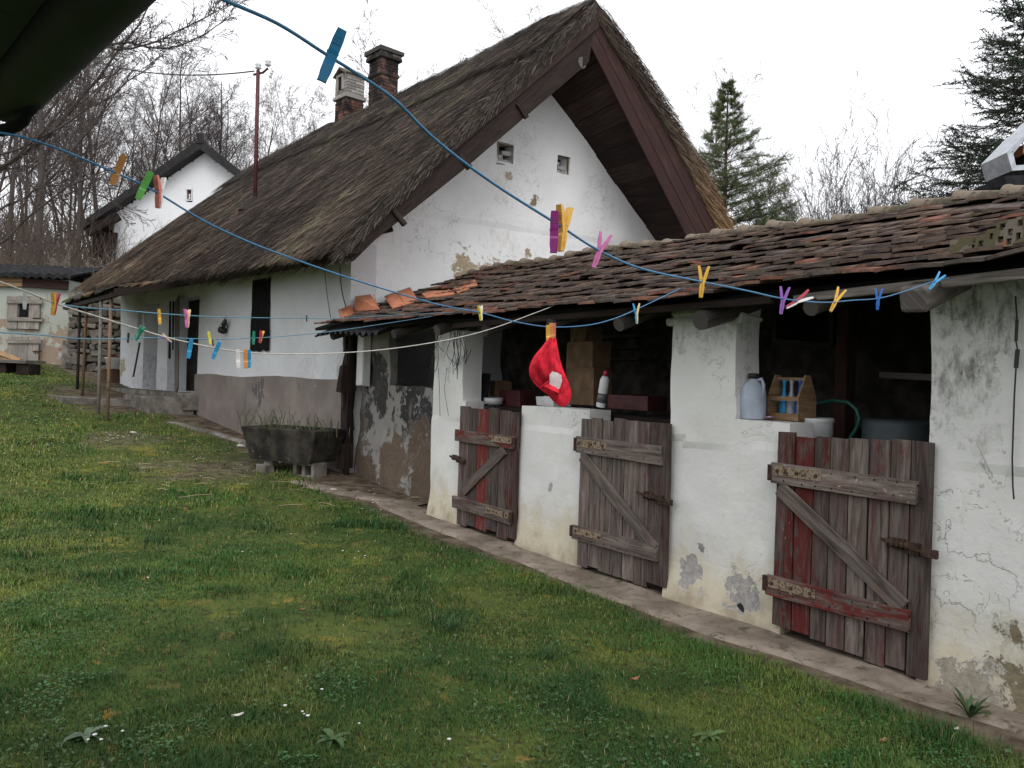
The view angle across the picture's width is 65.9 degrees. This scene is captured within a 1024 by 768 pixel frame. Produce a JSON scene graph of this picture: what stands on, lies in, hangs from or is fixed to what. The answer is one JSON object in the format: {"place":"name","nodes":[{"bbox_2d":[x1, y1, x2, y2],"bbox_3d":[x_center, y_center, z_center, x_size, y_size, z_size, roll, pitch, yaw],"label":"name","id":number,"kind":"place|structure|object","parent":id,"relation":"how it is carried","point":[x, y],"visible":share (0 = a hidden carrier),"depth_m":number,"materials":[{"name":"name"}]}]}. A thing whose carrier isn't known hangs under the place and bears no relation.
{"place":"outdoors","nodes":[
{"label":"outdoors","id":0,"kind":"place"},
{"bbox_2d":[101,369,119,382],"bbox_3d":[-10.559,-0.205,20.900,0.660,0.385,0.660,2,0,0],"label":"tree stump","id":1,"kind":"object","parent":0,"point":[115,376],"visible":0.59,"depth_m":20.66,"materials":[{"name":"brown wood"}]},
{"bbox_2d":[166,421,245,443],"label":"path","id":2,"kind":"structure","parent":0,"point":[223,435],"depth_m":14.86,"materials":[{"name":"concrete"}]},
{"bbox_2d":[289,480,427,505],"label":"path","id":3,"kind":"structure","parent":0,"point":[358,494],"depth_m":10.60,"materials":[{"name":"concrete"}]},
{"bbox_2d":[0,251,1023,767],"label":"ground","id":4,"kind":"structure","parent":0,"point":[988,733],"depth_m":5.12,"materials":[{"name":"green plant"}]},
{"bbox_2d":[0,359,45,374],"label":"bench","id":5,"kind":"object","parent":4,"relation":"on","point":[29,367],"visible":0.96,"depth_m":20.36,"materials":[{"name":"grey wood"}]},
{"bbox_2d":[0,216,79,280],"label":"shrub","id":6,"kind":"object","parent":4,"relation":"on","point":[21,252],"visible":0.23,"depth_m":26.05,"materials":[{"name":"brown plant"}]},
{"bbox_2d":[7,101,98,253],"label":"bare tree","id":7,"kind":"object","parent":4,"relation":"on","point":[53,186],"visible":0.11,"depth_m":49.41,"materials":[{"name":"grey plant"}]},
{"bbox_2d":[0,61,110,253],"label":"bare tree","id":8,"kind":"object","parent":4,"relation":"on","point":[31,170],"visible":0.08,"depth_m":35.88,"materials":[{"name":"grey plant"}]},
{"bbox_2d":[0,50,118,259],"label":"bare tree","id":9,"kind":"object","parent":4,"relation":"on","point":[12,176],"visible":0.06,"depth_m":30.89,"materials":[{"name":"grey plant"}]},
{"bbox_2d":[0,264,120,364],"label":"outbuilding","id":10,"kind":"structure","parent":4,"relation":"on","point":[34,317],"depth_m":23.48,"materials":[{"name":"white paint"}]},
{"bbox_2d":[0,66,126,199],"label":"bare tree","id":11,"kind":"object","parent":4,"relation":"on","point":[31,161],"visible":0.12,"depth_m":34.43,"materials":[{"name":"grey plant"}]},
{"bbox_2d":[1,92,133,237],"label":"bare tree","id":12,"kind":"object","parent":4,"relation":"on","point":[76,170],"visible":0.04,"depth_m":62.38,"materials":[{"name":"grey plant"}]},
{"bbox_2d":[22,240,114,282],"bbox_3d":[-14.444,-2.622,25.763,3.300,3.800,2.697,2,0,-36],"label":"shrub","id":13,"kind":"object","parent":4,"relation":"on","point":[54,258],"visible":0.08,"depth_m":25.08,"materials":[{"name":"brown plant"}]},
{"bbox_2d":[0,50,142,249],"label":"bare tree","id":14,"kind":"object","parent":4,"relation":"on","point":[70,189],"visible":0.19,"depth_m":39.34,"materials":[{"name":"grey plant"}]},
{"bbox_2d":[47,394,100,404],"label":"stone slab","id":15,"kind":"structure","parent":4,"relation":"on","point":[75,400],"depth_m":16.62,"materials":[{"name":"concrete"}]},
{"bbox_2d":[0,0,155,136],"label":"neighbouring eave","id":16,"kind":"object","parent":4,"relation":"on","point":[50,50],"visible":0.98,"depth_m":1.74,"materials":[{"name":"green paint"}]},
{"bbox_2d":[0,174,169,267],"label":"brushwood","id":17,"kind":"object","parent":4,"relation":"on","point":[82,250],"visible":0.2,"depth_m":32.22,"materials":[{"name":"brown plant"}]},
{"bbox_2d":[0,0,171,264],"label":"bare tree","id":18,"kind":"object","parent":4,"relation":"on","point":[41,176],"visible":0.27,"depth_m":28.16,"materials":[{"name":"brown plant"}]},
{"bbox_2d":[62,725,110,742],"bbox_3d":[-1.896,1.553,3.502,0.175,0.045,0.195,2,0,0],"label":"dandelion","id":19,"kind":"object","parent":4,"relation":"on","point":[88,730],"visible":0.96,"depth_m":3.50,"materials":[{"name":"green plant"}]},
{"bbox_2d":[33,33,150,210],"bbox_3d":[-20.236,-12.748,36.544,6.009,14.790,8.109,2,0,-16],"label":"bare tree","id":20,"kind":"object","parent":4,"relation":"on","point":[92,165],"visible":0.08,"depth_m":36.61,"materials":[{"name":"grey plant"}]},
{"bbox_2d":[28,32,156,262],"bbox_3d":[-18.618,-11.251,33.302,5.261,12.849,5.701,2,0,7],"label":"bare tree","id":21,"kind":"object","parent":4,"relation":"on","point":[79,195],"visible":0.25,"depth_m":33.34,"materials":[{"name":"grey plant"}]},
{"bbox_2d":[65,294,120,372],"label":"stone wall","id":22,"kind":"structure","parent":4,"relation":"on","point":[91,363],"depth_m":22.57,"materials":[{"name":"grey stone"}]},
{"bbox_2d":[46,90,160,246],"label":"bare tree","id":23,"kind":"object","parent":4,"relation":"on","point":[123,172],"visible":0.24,"depth_m":43.85,"materials":[{"name":"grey plant"}]},
{"bbox_2d":[0,0,254,250],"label":"bare tree","id":24,"kind":"object","parent":4,"relation":"on","point":[24,150],"visible":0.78,"depth_m":14.45,"materials":[{"name":"brown plant"}]},
{"bbox_2d":[67,70,209,211],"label":"bare tree","id":25,"kind":"object","parent":4,"relation":"on","point":[148,102],"visible":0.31,"depth_m":46.97,"materials":[{"name":"grey plant"}]},
{"bbox_2d":[93,394,193,414],"bbox_3d":[-8.385,0.513,17.325,3.598,0.570,1.415,2,0,22],"label":"doorstep","id":26,"kind":"object","parent":4,"relation":"on","point":[156,404],"visible":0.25,"depth_m":16.47,"materials":[{"name":"concrete"}]},
{"bbox_2d":[174,294,179,391],"bbox_3d":[-7.322,-0.868,17.262,0.075,2.223,1.201,2,0,-26],"label":"leaning plank","id":27,"kind":"object","parent":26,"relation":"on","point":[177,335],"visible":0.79,"depth_m":17.20,"materials":[{"name":"brown wood"}]},
{"bbox_2d":[90,33,207,181],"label":"bare tree","id":28,"kind":"object","parent":4,"relation":"on","point":[156,152],"visible":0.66,"depth_m":40.04,"materials":[{"name":"brown plant"}]},
{"bbox_2d":[81,133,240,266],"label":"cottage","id":29,"kind":"structure","parent":4,"relation":"on","point":[197,172],"depth_m":33.00,"materials":[{"name":"white paint"}]},
{"bbox_2d":[123,76,201,169],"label":"bare tree","id":30,"kind":"object","parent":4,"relation":"on","point":[158,120],"visible":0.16,"depth_m":60.72,"materials":[{"name":"grey plant"}]},
{"bbox_2d":[100,50,253,188],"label":"bare tree","id":31,"kind":"object","parent":4,"relation":"on","point":[193,137],"visible":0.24,"depth_m":47.61,"materials":[{"name":"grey plant"}]},
{"bbox_2d":[107,18,260,176],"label":"bare tree","id":32,"kind":"object","parent":4,"relation":"on","point":[209,99],"visible":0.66,"depth_m":40.97,"materials":[{"name":"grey plant"}]},
{"bbox_2d":[131,37,248,163],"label":"bare tree","id":33,"kind":"object","parent":4,"relation":"on","point":[165,105],"visible":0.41,"depth_m":44.69,"materials":[{"name":"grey plant"}]},
{"bbox_2d":[157,73,252,166],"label":"bare tree","id":34,"kind":"object","parent":4,"relation":"on","point":[205,86],"visible":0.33,"depth_m":45.46,"materials":[{"name":"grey plant"}]},
{"bbox_2d":[148,60,268,170],"bbox_3d":[-14.808,-10.782,40.820,6.099,11.064,8.620,2,0,-11],"label":"bare tree","id":35,"kind":"object","parent":4,"relation":"on","point":[238,160],"visible":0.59,"depth_m":39.61,"materials":[{"name":"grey plant"}]},
{"bbox_2d":[184,82,303,169],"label":"bare tree","id":36,"kind":"object","parent":4,"relation":"on","point":[267,109],"visible":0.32,"depth_m":53.46,"materials":[{"name":"grey plant"}]},
{"bbox_2d":[76,452,418,505],"bbox_3d":[-3.290,1.311,11.331,5.343,0.321,3.550,2,0,0],"label":"straw","id":37,"kind":"object","parent":4,"relation":"on","point":[226,479],"visible":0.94,"depth_m":10.78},
{"bbox_2d":[256,460,278,472],"bbox_3d":[-3.713,1.248,12.018,0.205,0.203,0.316,2,0,30],"label":"building block","id":38,"kind":"object","parent":4,"relation":"on","point":[267,465],"depth_m":11.93,"materials":[{"name":"concrete"}]},
{"bbox_2d":[241,424,345,463],"bbox_3d":[-3.372,0.914,12.131,1.475,0.506,0.767,2,0,28],"label":"trough","id":39,"kind":"object","parent":4,"relation":"on","point":[303,445],"visible":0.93,"depth_m":11.82,"materials":[{"name":"concrete"}]},
{"bbox_2d":[236,405,302,431],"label":"trough weeds","id":40,"kind":"object","parent":39,"relation":"in","point":[276,419],"visible":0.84,"depth_m":12.35,"materials":[{"name":"green plant"}]},
{"bbox_2d":[224,65,367,166],"bbox_3d":[-10.919,-10.528,40.432,5.852,11.942,8.237,2,0,-34],"label":"bare tree","id":41,"kind":"object","parent":4,"relation":"on","point":[275,139],"visible":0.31,"depth_m":39.80,"materials":[{"name":"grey plant"}]},
{"bbox_2d":[293,462,326,477],"bbox_3d":[-3.046,1.291,11.903,0.415,0.239,0.310,2,0,27],"label":"building block","id":42,"kind":"object","parent":4,"relation":"on","point":[316,470],"depth_m":11.80,"materials":[{"name":"concrete"}]},
{"bbox_2d":[314,728,348,747],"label":"dandelion","id":43,"kind":"object","parent":4,"relation":"on","point":[339,739],"visible":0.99,"depth_m":3.51,"materials":[{"name":"green plant"}]},
{"bbox_2d":[65,0,737,474],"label":"farmhouse","id":44,"kind":"object","parent":4,"relation":"on","point":[569,106],"visible":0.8,"depth_m":13.98,"materials":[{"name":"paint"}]},
{"bbox_2d":[62,276,196,420],"bbox_3d":[-9.055,-0.830,17.542,1.694,3.166,6.559,2,0,-42],"label":"porch","id":45,"kind":"object","parent":44,"relation":"attached to","point":[101,295],"visible":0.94,"depth_m":15.62,"materials":[{"name":"wood"}]},
{"bbox_2d":[239,58,271,210],"bbox_3d":[-5.403,-5.222,16.717,0.663,3.321,0.680,2,0,0],"label":"service mast","id":46,"kind":"object","parent":44,"relation":"on","point":[268,62],"visible":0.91,"depth_m":16.66,"materials":[{"name":"brown metal"}]},
{"bbox_2d":[92,60,254,75],"bbox_3d":[-10.018,-8.636,20.332,11.835,3.818,0.029,2,0,38],"label":"service wire","id":47,"kind":"object","parent":46,"relation":"attached to","point":[187,74],"visible":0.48,"depth_m":18.21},
{"bbox_2d":[250,277,270,351],"bbox_3d":[-4.646,-1.266,14.582,0.056,1.349,0.744,2,0,-42],"label":"window","id":48,"kind":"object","parent":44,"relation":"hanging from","point":[261,298],"visible":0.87,"depth_m":14.60,"materials":[{"name":"black glass"}]},
{"bbox_2d":[342,0,478,106],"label":"bare tree","id":49,"kind":"object","parent":4,"relation":"on","point":[364,71],"visible":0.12,"depth_m":25.59,"materials":[{"name":"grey plant"}]},
{"bbox_2d":[436,613,480,634],"bbox_3d":[-0.377,1.573,5.173,0.356,0.080,0.379,2,0,-43],"label":"grass tuft","id":50,"kind":"object","parent":4,"relation":"on","point":[450,626],"visible":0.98,"depth_m":5.20,"materials":[{"name":"green plant"}]},
{"bbox_2d":[478,0,545,50],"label":"bare tree","id":51,"kind":"object","parent":4,"relation":"on","point":[507,20],"visible":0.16,"depth_m":33.74,"materials":[{"name":"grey plant"}]},
{"bbox_2d":[524,641,577,660],"bbox_3d":[0.229,1.586,4.674,0.353,0.071,0.343,2,0,0],"label":"grass tuft","id":52,"kind":"object","parent":4,"relation":"on","point":[545,650],"visible":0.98,"depth_m":4.71,"materials":[{"name":"green plant"}]},
{"bbox_2d":[314,184,1023,714],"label":"stable","id":53,"kind":"structure","parent":4,"relation":"on","point":[764,524],"depth_m":5.89,"materials":[{"name":"paint"}]},
{"bbox_2d":[0,315,438,339],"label":"clothes line","id":54,"kind":"object","parent":53,"relation":"attached to","point":[187,338],"visible":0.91,"depth_m":4.31,"materials":[{"name":"blue plastic"}]},
{"bbox_2d":[61,304,452,318],"bbox_3d":[-0.976,-0.542,5.780,0.007,0.603,6.512,2,0,9],"label":"clothes line","id":55,"kind":"object","parent":53,"relation":"attached to","point":[229,317],"visible":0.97,"depth_m":3.55,"materials":[{"name":"plastic"}]},
{"bbox_2d":[0,281,555,354],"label":"clothes line","id":56,"kind":"object","parent":53,"relation":"attached to","point":[4,283],"visible":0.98,"depth_m":3.16,"materials":[{"name":"plastic"}]},
{"bbox_2d":[0,131,679,327],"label":"clothes line","id":57,"kind":"object","parent":53,"relation":"attached to","point":[96,164],"visible":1,"depth_m":2.29,"materials":[{"name":"blue fabric"}]},
{"bbox_2d":[109,153,126,185],"bbox_3d":[-0.974,-0.532,1.953,0.038,0.081,0.033,2,0,-28],"label":"clothes peg","id":58,"kind":"object","parent":57,"relation":"attached to","point":[120,164],"visible":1,"depth_m":1.95,"materials":[{"name":"plastic"}]},
{"bbox_2d":[135,170,153,200],"bbox_3d":[-0.935,-0.506,2.006,0.042,0.080,0.034,2,0,-26],"label":"clothes peg","id":59,"kind":"object","parent":57,"relation":"attached to","point":[145,182],"visible":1,"depth_m":2.00,"materials":[{"name":"plastic"}]},
{"bbox_2d":[153,175,166,207],"bbox_3d":[-0.913,-0.496,2.043,0.019,0.082,0.031,2,0,24],"label":"clothes peg","id":60,"kind":"object","parent":57,"relation":"attached to","point":[159,185],"visible":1,"depth_m":2.04,"materials":[{"name":"plastic"}]},
{"bbox_2d":[529,338,570,406],"bbox_3d":[0.166,-0.054,3.484,0.186,0.305,0.125,2,0,26],"label":"baseball cap","id":61,"kind":"object","parent":57,"relation":"hanging from","point":[547,374],"visible":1,"depth_m":3.46,"materials":[{"name":"red fabric"}]},
{"bbox_2d":[353,294,379,311],"bbox_3d":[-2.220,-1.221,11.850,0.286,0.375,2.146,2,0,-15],"label":"clay tile","id":62,"kind":"object","parent":53,"relation":"on","point":[365,302],"visible":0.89,"depth_m":11.75,"materials":[{"name":"orange ceramic"}]},
{"bbox_2d":[384,287,416,308],"bbox_3d":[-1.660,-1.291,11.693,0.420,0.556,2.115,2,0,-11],"label":"clay tile","id":63,"kind":"object","parent":53,"relation":"on","point":[394,300],"visible":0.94,"depth_m":11.57,"materials":[{"name":"orange ceramic"}]},
{"bbox_2d":[420,288,454,297],"bbox_3d":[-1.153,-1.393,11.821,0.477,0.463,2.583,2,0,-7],"label":"clay tile","id":64,"kind":"object","parent":53,"relation":"on","point":[430,294],"visible":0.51,"depth_m":11.32,"materials":[{"name":"orange ceramic"}]},
{"bbox_2d":[431,329,470,415],"bbox_3d":[-0.721,-0.158,9.030,0.065,1.073,0.941,2,0,-34],"label":"wire bundle","id":65,"kind":"object","parent":53,"relation":"hanging from","point":[436,347],"visible":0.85,"depth_m":8.95,"materials":[{"name":"grey metal"}]},
{"bbox_2d":[449,406,520,539],"bbox_3d":[-0.327,0.909,8.398,0.082,1.330,1.311,2,0,-34],"label":"door","id":66,"kind":"structure","parent":53,"relation":"in","point":[486,499],"depth_m":8.27,"materials":[{"name":"wood"}]},
{"bbox_2d":[481,373,490,405],"bbox_3d":[-0.314,0.061,9.103,0.120,0.377,0.051,2,0,-34],"label":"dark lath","id":67,"kind":"object","parent":53,"relation":"on","point":[485,383],"visible":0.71,"depth_m":9.08,"materials":[{"name":"black wood"}]},
{"bbox_2d":[494,406,671,521],"bbox_3d":[0.959,0.949,7.713,0.560,1.320,3.400,2,0,-34],"label":"workbench","id":68,"kind":"object","parent":53,"relation":"on","point":[647,418],"visible":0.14,"depth_m":7.25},
{"bbox_2d":[490,380,511,395],"bbox_3d":[-0.133,0.053,9.386,0.247,0.188,0.126,2,0,-34],"label":"storage box","id":69,"kind":"object","parent":68,"relation":"on","point":[496,386],"visible":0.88,"depth_m":9.32,"materials":[{"name":"brown cardboard"}]},
{"bbox_2d":[499,390,536,406],"bbox_3d":[0.069,0.171,9.164,0.249,0.209,0.428,2,0,-34],"label":"storage box","id":70,"kind":"object","parent":68,"relation":"on","point":[516,398],"visible":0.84,"depth_m":9.02,"materials":[{"name":"red paint"}]},
{"bbox_2d":[536,396,570,406],"bbox_3d":[0.440,0.178,8.252,0.258,0.105,0.303,2,0,-34],"label":"storage box","id":71,"kind":"object","parent":68,"relation":"on","point":[544,401],"visible":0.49,"depth_m":8.18,"materials":[{"name":"white plastic"}]},
{"bbox_2d":[566,367,611,405],"bbox_3d":[0.783,0.025,8.109,0.245,0.381,0.452,2,0,-35],"label":"storage box","id":72,"kind":"object","parent":68,"relation":"on","point":[584,384],"visible":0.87,"depth_m":7.98,"materials":[{"name":"brown cardboard"}]},
{"bbox_2d":[566,341,611,368],"bbox_3d":[0.791,-0.295,8.163,0.247,0.282,0.428,2,0,-34],"label":"storage box","id":73,"kind":"object","parent":72,"relation":"on","point":[588,354],"visible":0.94,"depth_m":8.02,"materials":[{"name":"brown wood"}]},
{"bbox_2d":[570,326,602,341],"bbox_3d":[0.780,-0.515,8.260,0.243,0.159,0.260,2,0,-34],"label":"storage box","id":74,"kind":"object","parent":73,"relation":"on","point":[584,333],"visible":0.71,"depth_m":8.17,"materials":[{"name":"brown cardboard"}]},
{"bbox_2d":[607,394,666,410],"bbox_3d":[1.195,0.175,7.573,0.254,0.147,0.567,2,0,-34],"label":"storage box","id":75,"kind":"object","parent":68,"relation":"on","point":[639,402],"visible":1,"depth_m":7.40,"materials":[{"name":"red paint"}]},
{"bbox_2d":[220,0,951,302],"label":"clothes line","id":76,"kind":"object","parent":53,"relation":"attached to","point":[315,47],"visible":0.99,"depth_m":1.16,"materials":[{"name":"blue plastic"}]},
{"bbox_2d":[317,27,346,83],"bbox_3d":[-0.225,-0.412,0.989,0.033,0.068,0.025,2,0,-21],"label":"clothes peg","id":77,"kind":"object","parent":76,"relation":"attached to","point":[333,51],"visible":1,"depth_m":0.99,"materials":[{"name":"plastic"}]},
{"bbox_2d":[549,210,558,252],"bbox_3d":[0.073,-0.261,1.359,0.017,0.070,0.028,2,0,0],"label":"clothes peg","id":78,"kind":"object","parent":76,"relation":"attached to","point":[554,224],"visible":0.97,"depth_m":1.35,"materials":[{"name":"plastic"}]},
{"bbox_2d":[556,204,572,251],"bbox_3d":[0.090,-0.271,1.379,0.030,0.080,0.018,2,0,-39],"label":"clothes peg","id":79,"kind":"object","parent":76,"relation":"attached to","point":[565,216],"visible":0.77,"depth_m":1.37,"materials":[{"name":"plastic"}]},
{"bbox_2d":[592,231,612,267],"bbox_3d":[0.168,-0.250,1.470,0.037,0.070,0.011,2,0,0],"label":"clothes peg","id":80,"kind":"object","parent":76,"relation":"attached to","point":[603,246],"visible":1,"depth_m":1.47,"materials":[{"name":"plastic"}]},
{"bbox_2d":[596,370,608,407],"bbox_3d":[0.828,0.046,7.195,0.087,0.343,0.128,2,0,-34],"label":"spray can","id":81,"kind":"object","parent":53,"relation":"on","point":[602,392],"visible":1,"depth_m":7.16,"materials":[{"name":"white plastic"}]},
{"bbox_2d":[569,417,672,587],"bbox_3d":[0.893,0.957,6.579,0.079,1.341,1.240,2,0,-34],"label":"door","id":82,"kind":"structure","parent":53,"relation":"in","point":[622,529],"depth_m":6.52,"materials":[{"name":"wood"}]},
{"bbox_2d":[603,334,654,360],"bbox_3d":[1.482,-0.488,10.734,0.300,0.340,1.000,2,0,-34],"label":"shelf","id":83,"kind":"object","parent":53,"relation":"attached to","point":[626,336],"visible":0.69,"depth_m":10.44,"materials":[{"name":"brown wood"}]},
{"bbox_2d":[740,373,766,419],"bbox_3d":[1.738,0.087,5.691,0.188,0.330,0.188,2,0,0],"label":"canister","id":84,"kind":"object","parent":53,"relation":"on","point":[753,401],"visible":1,"depth_m":5.62,"materials":[{"name":"white plastic"}]},
{"bbox_2d":[767,375,815,421],"bbox_3d":[2.015,0.101,5.689,0.201,0.330,0.267,2,0,-34],"label":"bottle carrier","id":85,"kind":"object","parent":53,"relation":"on","point":[805,398],"visible":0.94,"depth_m":5.61,"materials":[{"name":"beige wood"}]},
{"bbox_2d":[786,380,794,413],"bbox_3d":[2.014,0.108,5.691,0.066,0.275,0.068,2,0,0],"label":"bottle","id":86,"kind":"object","parent":85,"relation":"on","point":[790,407],"visible":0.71,"depth_m":5.67,"materials":[{"name":"plastic"}]},
{"bbox_2d":[772,303,836,347],"bbox_3d":[3.170,-0.652,8.583,0.070,0.536,0.785,2,0,-34],"label":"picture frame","id":87,"kind":"object","parent":53,"relation":"attached to","point":[796,324],"visible":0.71,"depth_m":8.58,"materials":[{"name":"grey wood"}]},
{"bbox_2d":[816,399,860,438],"bbox_3d":[2.303,0.285,5.738,0.026,0.357,0.503,2,0,-34],"label":"hose","id":88,"kind":"object","parent":53,"relation":"hanging from","point":[855,429],"visible":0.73,"depth_m":5.58,"materials":[{"name":"green rubber"}]},
{"bbox_2d":[833,298,857,438],"bbox_3d":[2.631,0.468,6.279,0.120,2.347,0.116,2,0,-33],"label":"roof prop","id":89,"kind":"object","parent":53,"relation":"on","point":[845,359],"depth_m":6.24,"materials":[{"name":"black wood"}]},
{"bbox_2d":[762,432,938,679],"bbox_3d":[2.046,0.988,4.863,0.082,1.347,1.165,2,0,-34],"label":"door","id":90,"kind":"structure","parent":53,"relation":"in","point":[825,485],"depth_m":4.79,"materials":[{"name":"wood"}]},
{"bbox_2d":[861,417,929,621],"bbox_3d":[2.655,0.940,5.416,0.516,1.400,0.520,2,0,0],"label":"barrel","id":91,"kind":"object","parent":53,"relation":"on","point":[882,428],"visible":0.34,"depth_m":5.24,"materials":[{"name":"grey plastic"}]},
{"bbox_2d":[879,372,931,380],"bbox_3d":[2.834,-0.056,5.643,0.030,0.066,0.573,2,0,-13],"label":"shelf batten","id":92,"kind":"object","parent":53,"relation":"attached to","point":[911,376],"visible":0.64,"depth_m":5.64,"materials":[{"name":"brown wood"}]},
{"bbox_2d":[948,216,1023,253],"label":"hollow brick","id":93,"kind":"object","parent":53,"relation":"on","point":[997,233],"visible":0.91,"depth_m":3.97,"materials":[{"name":"brick"}]},
{"bbox_2d":[974,123,1023,190],"bbox_3d":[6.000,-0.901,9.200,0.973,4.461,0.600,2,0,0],"label":"chimney cowl","id":94,"kind":"object","parent":53,"relation":"on","point":[1002,164],"visible":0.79,"depth_m":9.09,"materials":[{"name":"metal"}]},
{"bbox_2d":[1011,296,1019,498],"bbox_3d":[2.607,0.069,4.091,0.021,1.054,0.032,2,0,-23],"label":"knotted string","id":95,"kind":"object","parent":53,"relation":"hanging from","point":[1016,358],"visible":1,"depth_m":4.09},
{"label":"workbench","id":96,"kind":"object","parent":53,"relation":"on","visible":0},
{"bbox_2d":[794,417,834,437],"bbox_3d":[2.156,0.477,5.660,0.280,0.475,0.280,2,0,0],"label":"tub","id":97,"kind":"object","parent":96,"relation":"on","point":[823,426],"visible":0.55,"depth_m":5.53,"materials":[{"name":"white plastic"}]},
{"bbox_2d":[678,53,792,225],"bbox_3d":[7.521,-5.634,31.337,7.302,13.814,8.234,2,0,31],"label":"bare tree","id":98,"kind":"object","parent":4,"relation":"on","point":[750,115],"visible":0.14,"depth_m":29.49,"materials":[{"name":"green plant"}]},
{"bbox_2d":[694,78,812,228],"bbox_3d":[6.271,-3.815,23.892,8.482,10.978,8.791,2,0,0],"label":"pine tree","id":99,"kind":"object","parent":4,"relation":"on","point":[722,120],"visible":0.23,"depth_m":23.34,"materials":[{"name":"green plant"}]},
{"bbox_2d":[726,140,851,227],"bbox_3d":[9.355,-3.157,27.296,7.603,9.534,8.230,2,0,0],"label":"shrub","id":100,"kind":"object","parent":4,"relation":"on","point":[787,172],"depth_m":26.31,"materials":[{"name":"brown plant"}]},
{"bbox_2d":[722,70,999,225],"bbox_3d":[10.254,-3.498,24.186,8.671,10.776,8.878,2,0,36],"label":"shrub","id":101,"kind":"object","parent":4,"relation":"on","point":[862,201],"visible":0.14,"depth_m":22.55,"materials":[{"name":"brown plant"}]},
{"bbox_2d":[828,109,978,212],"bbox_3d":[13.327,-3.301,24.855,6.584,10.694,7.015,2,0,-17],"label":"shrub","id":102,"kind":"object","parent":4,"relation":"on","point":[888,114],"visible":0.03,"depth_m":24.66,"materials":[{"name":"brown plant"}]},
{"bbox_2d":[883,0,1023,204],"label":"spruce tree","id":103,"kind":"object","parent":4,"relation":"on","point":[1015,65],"visible":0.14,"depth_m":17.02,"materials":[{"name":"green plant"}]},
{"bbox_2d":[950,687,990,717],"bbox_3d":[2.329,1.624,3.998,0.156,0.142,0.202,2,0,-40],"label":"dock plant","id":104,"kind":"object","parent":4,"relation":"on","point":[971,709],"visible":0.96,"depth_m":4.00,"materials":[{"name":"green plant"}]},
{"bbox_2d":[0,0,1023,255],"label":"sky","id":105,"kind":"structure","parent":0,"point":[812,51],"materials":[{"name":"white"}]},
{"bbox_2d":[374,499,1023,734],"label":"path","id":106,"kind":"structure","parent":0,"point":[797,647],"depth_m":5.35,"materials":[{"name":"concrete"}]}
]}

